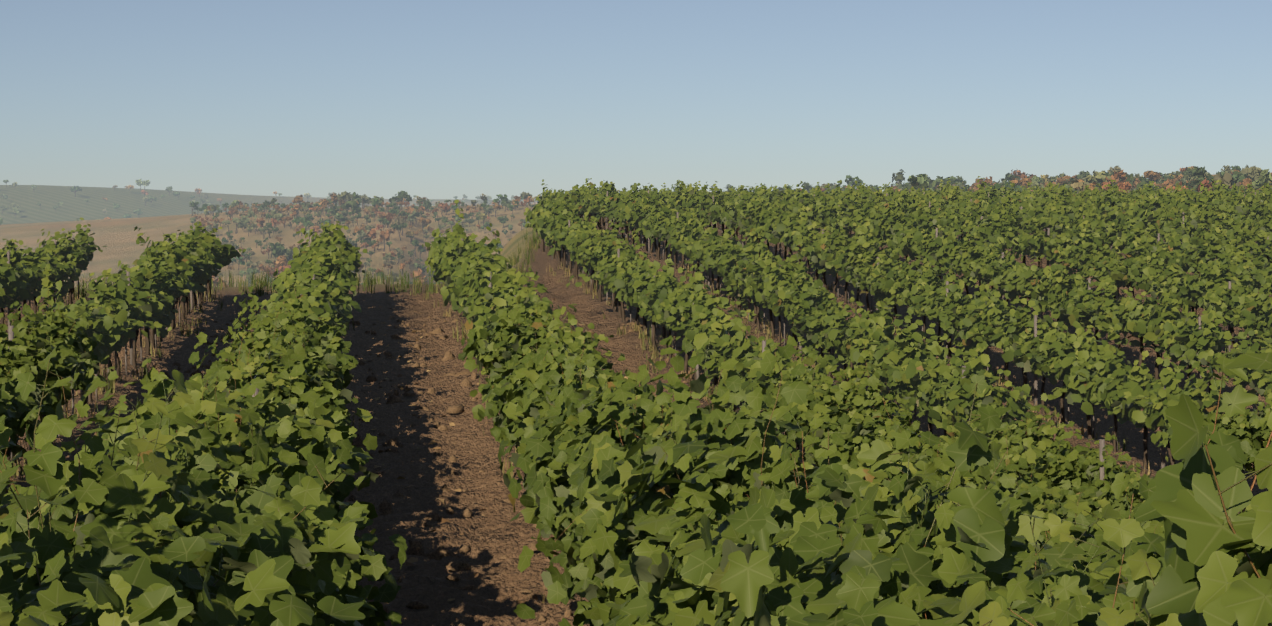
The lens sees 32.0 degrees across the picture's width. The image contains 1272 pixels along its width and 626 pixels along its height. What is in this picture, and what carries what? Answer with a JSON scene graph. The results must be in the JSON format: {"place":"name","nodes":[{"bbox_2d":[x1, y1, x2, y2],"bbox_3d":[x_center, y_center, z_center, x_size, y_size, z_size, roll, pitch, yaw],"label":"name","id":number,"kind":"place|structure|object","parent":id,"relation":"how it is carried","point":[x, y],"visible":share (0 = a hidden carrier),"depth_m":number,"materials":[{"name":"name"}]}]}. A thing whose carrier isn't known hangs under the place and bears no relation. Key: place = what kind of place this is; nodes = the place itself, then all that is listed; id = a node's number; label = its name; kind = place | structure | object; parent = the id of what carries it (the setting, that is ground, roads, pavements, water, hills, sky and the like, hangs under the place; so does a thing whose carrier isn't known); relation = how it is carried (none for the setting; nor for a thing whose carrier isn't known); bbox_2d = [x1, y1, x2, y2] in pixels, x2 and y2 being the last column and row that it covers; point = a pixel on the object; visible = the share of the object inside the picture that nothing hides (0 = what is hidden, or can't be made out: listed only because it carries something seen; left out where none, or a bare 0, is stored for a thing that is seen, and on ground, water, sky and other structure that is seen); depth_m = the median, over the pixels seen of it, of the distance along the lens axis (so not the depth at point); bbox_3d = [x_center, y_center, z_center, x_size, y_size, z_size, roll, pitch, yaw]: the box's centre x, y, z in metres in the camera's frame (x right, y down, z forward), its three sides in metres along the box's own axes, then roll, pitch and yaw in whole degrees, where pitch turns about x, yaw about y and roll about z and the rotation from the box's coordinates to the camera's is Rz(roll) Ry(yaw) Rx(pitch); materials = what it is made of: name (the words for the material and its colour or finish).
{"place":"outdoors","nodes":[
{"label":"outdoors","id":0,"kind":"place"},
{"bbox_2d":[0,185,1271,625],"bbox_3d":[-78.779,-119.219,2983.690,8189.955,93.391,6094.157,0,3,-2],"label":"ground","id":1,"kind":"structure","parent":0,"point":[494,597],"depth_m":40.44,"materials":[{"name":"brown soil"}]},
{"bbox_2d":[25,315,816,625],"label":"soil clods","id":2,"kind":"object","parent":1,"relation":"on","point":[437,553],"visible":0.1,"depth_m":27.52,"materials":[{"name":"brown soil"}]},
{"bbox_2d":[5,298,933,603],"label":"dry leaf litter","id":3,"kind":"object","parent":1,"relation":"on","point":[411,560],"visible":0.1,"depth_m":26.81,"materials":[{"name":"brown plant"}]},
{"bbox_2d":[5,229,1246,603],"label":"grass tufts","id":4,"kind":"object","parent":1,"relation":"on","point":[243,285],"visible":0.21,"depth_m":51.18,"materials":[{"name":"green plant"}]},
{"bbox_2d":[0,199,1271,479],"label":"vine leaves","id":5,"kind":"object","parent":1,"relation":"on","point":[800,297],"visible":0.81,"depth_m":40.94,"materials":[{"name":"green plant"}]},
{"bbox_2d":[0,264,1271,625],"bbox_3d":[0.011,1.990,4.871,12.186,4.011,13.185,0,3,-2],"label":"vine leaves","id":6,"kind":"object","parent":1,"relation":"on","point":[738,566],"visible":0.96,"depth_m":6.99,"materials":[{"name":"green plant"}]},
{"bbox_2d":[1,214,1271,513],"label":"vine trunks","id":7,"kind":"object","parent":1,"relation":"on","point":[621,314],"visible":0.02,"depth_m":46.85,"materials":[{"name":"brown plant"}]},
{"bbox_2d":[7,190,1269,490],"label":"trellis posts","id":8,"kind":"object","parent":1,"relation":"on","point":[1101,442],"depth_m":44.38,"materials":[{"name":"wood"}]},
{"bbox_2d":[524,176,1271,277],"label":"grapevines","id":9,"kind":"object","parent":1,"relation":"on","point":[904,221],"visible":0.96,"depth_m":68.20,"materials":[{"name":"green plant"}]},
{"bbox_2d":[0,165,1271,286],"bbox_3d":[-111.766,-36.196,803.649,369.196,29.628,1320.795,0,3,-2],"label":"tree","id":10,"kind":"object","parent":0,"point":[1191,177],"depth_m":382.23,"materials":[{"name":"plant"}]},
{"bbox_2d":[0,267,1271,625],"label":"vine stems","id":11,"kind":"object","parent":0,"point":[646,443],"visible":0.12,"depth_m":7.97,"materials":[{"name":"brown plant"}]},
{"bbox_2d":[0,0,1271,199],"label":"sky","id":12,"kind":"structure","parent":0,"point":[430,99],"materials":[{"name":"blue"}]},
{"bbox_2d":[28,310,1264,535],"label":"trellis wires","id":13,"kind":"object","parent":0,"point":[814,372],"visible":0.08,"depth_m":24.81,"materials":[{"name":"grey metal"}]}
]}

